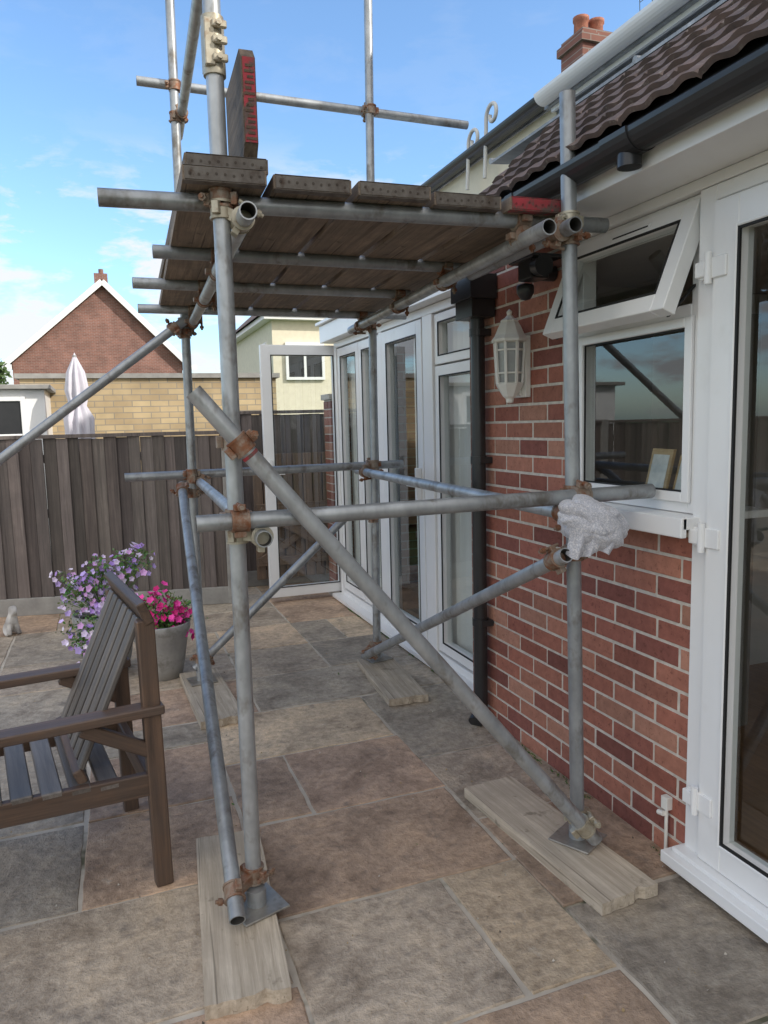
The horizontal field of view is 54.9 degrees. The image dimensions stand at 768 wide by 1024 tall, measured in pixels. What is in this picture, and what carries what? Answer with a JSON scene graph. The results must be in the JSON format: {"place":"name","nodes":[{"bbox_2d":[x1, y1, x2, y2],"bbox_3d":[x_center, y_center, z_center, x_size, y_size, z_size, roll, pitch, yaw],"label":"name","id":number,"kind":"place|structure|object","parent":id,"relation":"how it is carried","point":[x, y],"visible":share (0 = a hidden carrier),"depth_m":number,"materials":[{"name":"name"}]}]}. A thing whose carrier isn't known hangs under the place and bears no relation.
{"place":"outdoors","nodes":[
{"label":"outdoors","id":0,"kind":"place"},
{"bbox_2d":[0,0,651,383],"label":"sky","id":1,"kind":"structure","parent":0,"point":[75,120],"materials":[{"name":"blue"}]},
{"bbox_2d":[0,581,767,1023],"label":"patio paving","id":2,"kind":"structure","parent":0,"point":[440,905],"depth_m":2.43,"materials":[{"name":"stone"}]},
{"bbox_2d":[3,606,21,636],"bbox_3d":[-2.783,0.805,5.537,0.125,0.228,0.157,-2,7,-6],"label":"dog ornament","id":3,"kind":"object","parent":2,"relation":"on","point":[10,625],"visible":1,"depth_m":5.48,"materials":[{"name":"white ceramic"}]},
{"bbox_2d":[0,571,173,887],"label":"garden armchair","id":4,"kind":"object","parent":2,"relation":"on","point":[83,728],"visible":1,"depth_m":2.39,"materials":[{"name":"brown wood"}]},
{"bbox_2d":[49,542,155,669],"bbox_3d":[-1.699,0.607,4.538,0.625,0.808,0.572,-4,7,-20],"label":"lobelia pot","id":5,"kind":"object","parent":2,"relation":"on","point":[84,619],"visible":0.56,"depth_m":4.52,"materials":[{"name":"plant"}]},
{"bbox_2d":[0,431,231,616],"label":"timber fence","id":6,"kind":"object","parent":2,"relation":"on","point":[98,505],"visible":0.74,"depth_m":6.11,"materials":[{"name":"brown wood"}]},
{"bbox_2d":[134,581,194,681],"bbox_3d":[-1.360,0.723,4.494,0.369,0.570,0.380,2,7,25],"label":"petunia pot","id":7,"kind":"object","parent":2,"relation":"on","point":[172,626],"visible":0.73,"depth_m":4.43,"materials":[{"name":"ceramic"}]},
{"bbox_2d":[240,409,329,586],"bbox_3d":[-0.541,-0.161,7.140,1.980,1.660,0.105,-3,7,-14],"label":"timber fence","id":8,"kind":"object","parent":2,"relation":"on","point":[299,433],"visible":0.24,"depth_m":6.97,"materials":[{"name":"brown wood"}]},
{"bbox_2d":[253,452,329,579],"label":"timber gate","id":9,"kind":"structure","parent":8,"relation":"attached to","point":[301,536],"depth_m":6.98,"materials":[{"name":"brown wood"}]},
{"bbox_2d":[0,0,657,1020],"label":"scaffold tower","id":10,"kind":"structure","parent":2,"relation":"on","point":[370,252],"depth_m":2.40,"materials":[{"name":"metal"}]},
{"bbox_2d":[557,494,629,559],"bbox_3d":[0.672,0.043,2.376,0.225,0.203,0.156,0,7,13],"label":"cloth rag","id":11,"kind":"object","parent":10,"relation":"attached to","point":[590,525],"visible":0.99,"depth_m":2.32,"materials":[{"name":"white fabric"}]},
{"bbox_2d":[321,394,337,580],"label":"brick gate pier","id":12,"kind":"structure","parent":2,"relation":"on","point":[330,475],"depth_m":6.79,"materials":[{"name":"brown brick"}]},
{"bbox_2d":[47,608,660,855],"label":"joint weeds","id":13,"kind":"object","parent":2,"relation":"on","point":[521,744],"visible":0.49,"depth_m":3.28,"materials":[{"name":"green plant"}]},
{"bbox_2d":[3,598,726,1023],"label":"patio debris","id":14,"kind":"object","parent":2,"relation":"on","point":[345,882],"visible":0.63,"depth_m":2.35,"materials":[{"name":"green plant"}]},
{"bbox_2d":[469,321,473,691],"bbox_3d":[0.587,-0.062,3.789,0.280,2.200,0.060,-4,7,-20],"label":"wall return","id":15,"kind":"object","parent":2,"relation":"on","point":[471,512],"depth_m":3.78,"materials":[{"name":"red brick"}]},
{"bbox_2d":[259,150,767,942],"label":"upvc frames","id":16,"kind":"structure","parent":2,"relation":"on","point":[713,212],"depth_m":2.35,"materials":[{"name":"white plastic"}]},
{"bbox_2d":[349,320,472,653],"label":"vertical blinds","id":17,"kind":"object","parent":16,"relation":"hanging from","point":[460,455],"visible":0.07,"depth_m":4.45,"materials":[{"name":"fabric"}]},
{"bbox_2d":[270,216,767,877],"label":"glazing seals","id":18,"kind":"object","parent":16,"relation":"attached to","point":[734,404],"visible":0.61,"depth_m":2.38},
{"bbox_2d":[645,448,681,489],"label":"picture frames","id":19,"kind":"structure","parent":16,"relation":"attached to","point":[660,468],"depth_m":2.62,"materials":[{"name":"brown wood"}]},
{"bbox_2d":[485,247,691,848],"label":"brick wall","id":20,"kind":"structure","parent":2,"relation":"on","point":[636,599],"depth_m":2.97,"materials":[{"name":"red brick"}]},
{"bbox_2d":[492,309,530,402],"bbox_3d":[0.541,-0.670,3.190,0.160,0.400,0.160,-4,7,-20],"label":"wall lantern","id":21,"kind":"object","parent":20,"relation":"attached to","point":[511,343],"depth_m":3.16,"materials":[{"name":"white metal"}]},
{"bbox_2d":[509,252,561,300],"bbox_3d":[0.612,-0.924,2.921,0.160,0.155,0.208,-4,7,-20],"label":"security light","id":22,"kind":"object","parent":20,"relation":"attached to","point":[534,267],"visible":0.93,"depth_m":2.89,"materials":[{"name":"black plastic"}]},
{"bbox_2d":[554,88,767,217],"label":"soffit","id":23,"kind":"structure","parent":20,"relation":"on","point":[734,134],"depth_m":2.06,"materials":[{"name":"white plastic"}]},
{"bbox_2d":[479,0,767,199],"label":"roof tiles","id":24,"kind":"object","parent":23,"relation":"on","point":[723,37],"visible":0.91,"depth_m":2.14,"materials":[{"name":"tile"}]},
{"bbox_2d":[656,794,671,848],"bbox_3d":[0.961,1.066,2.541,0.033,0.195,0.042,-4,7,-20],"label":"outside pipe","id":25,"kind":"object","parent":20,"relation":"attached to","point":[666,802],"visible":0.89,"depth_m":2.53,"materials":[{"name":"white plastic"}]},
{"bbox_2d":[422,44,767,726],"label":"gutter and downpipe","id":26,"kind":"object","parent":2,"relation":"on","point":[624,148],"visible":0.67,"depth_m":3.35,"materials":[{"name":"black plastic"}]},
{"bbox_2d":[465,128,478,189],"bbox_3d":[0.519,-2.081,4.350,0.022,0.320,0.158,-4,7,-20],"label":"scroll bracket","id":27,"kind":"object","parent":26,"relation":"attached to","point":[470,142],"visible":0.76,"depth_m":4.37,"materials":[{"name":"white metal"}]},
{"bbox_2d":[483,101,497,178],"bbox_3d":[0.595,-2.088,4.141,0.022,0.380,0.158,-4,7,-20],"label":"scroll bracket","id":28,"kind":"object","parent":26,"relation":"attached to","point":[488,117],"visible":1,"depth_m":4.16,"materials":[{"name":"white metal"}]},
{"label":"ground","id":29,"kind":"structure","parent":0,"visible":0},
{"bbox_2d":[0,358,11,384],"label":"garden tree","id":30,"kind":"object","parent":29,"relation":"on","point":[3,370],"visible":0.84,"depth_m":28.37,"materials":[{"name":"green plant"}]},
{"bbox_2d":[0,384,55,543],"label":"white outbuilding","id":31,"kind":"structure","parent":29,"relation":"on","point":[25,409],"depth_m":8.21,"materials":[{"name":"paint"}]},
{"bbox_2d":[63,353,95,441],"bbox_3d":[-3.359,-0.573,8.232,0.500,2.360,0.500,-4,7,-20],"label":"closed parasol","id":32,"kind":"object","parent":29,"relation":"on","point":[80,419],"visible":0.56,"depth_m":8.08,"materials":[{"name":"fabric"}]},
{"bbox_2d":[2,269,196,383],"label":"gable house","id":33,"kind":"structure","parent":29,"relation":"on","point":[100,325],"depth_m":36.59,"materials":[{"name":"red brick"}]},
{"bbox_2d":[14,373,279,484],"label":"garage building","id":34,"kind":"structure","parent":29,"relation":"on","point":[135,402],"depth_m":9.53,"materials":[{"name":"yellow brick"}]},
{"bbox_2d":[236,316,333,414],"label":"cream house","id":35,"kind":"structure","parent":29,"relation":"on","point":[303,383],"depth_m":24.28,"materials":[{"name":"white paint"}]},
{"bbox_3d":[7.755,-2.846,-0.566,7.100,8.400,12.700,-4,7,-20],"label":"two-storey body","id":36,"kind":"object","parent":29,"relation":"on","visible":0},
{"bbox_2d":[347,223,767,862],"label":"interior","id":37,"kind":"object","parent":36,"relation":"on","point":[639,401],"visible":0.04,"depth_m":3.42,"materials":[{"name":"paint"}]},
{"bbox_2d":[431,0,714,193],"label":"wall","id":38,"kind":"structure","parent":37,"relation":"on","point":[478,183],"depth_m":4.02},
{"bbox_2d":[489,0,728,163],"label":"lead roofing","id":39,"kind":"object","parent":38,"relation":"attached to","point":[509,155],"visible":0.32,"depth_m":2.93,"materials":[{"name":"grey metal"}]},
{"bbox_2d":[534,0,711,112],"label":"white gutter","id":40,"kind":"object","parent":38,"relation":"on","point":[647,18],"visible":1,"depth_m":3.07,"materials":[{"name":"plastic"}]},
{"bbox_3d":[3.633,-2.172,9.449,3.800,4.900,8.900,-4,7,-20],"label":"rear building range","id":41,"kind":"object","parent":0,"visible":0},
{"bbox_2d":[557,14,611,72],"bbox_3d":[2.546,-4.688,9.276,0.550,2.790,0.530,-4,7,-20],"label":"chimney stack","id":42,"kind":"object","parent":41,"relation":"on","point":[586,37],"visible":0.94,"depth_m":9.00,"materials":[{"name":"brick"}]}
]}

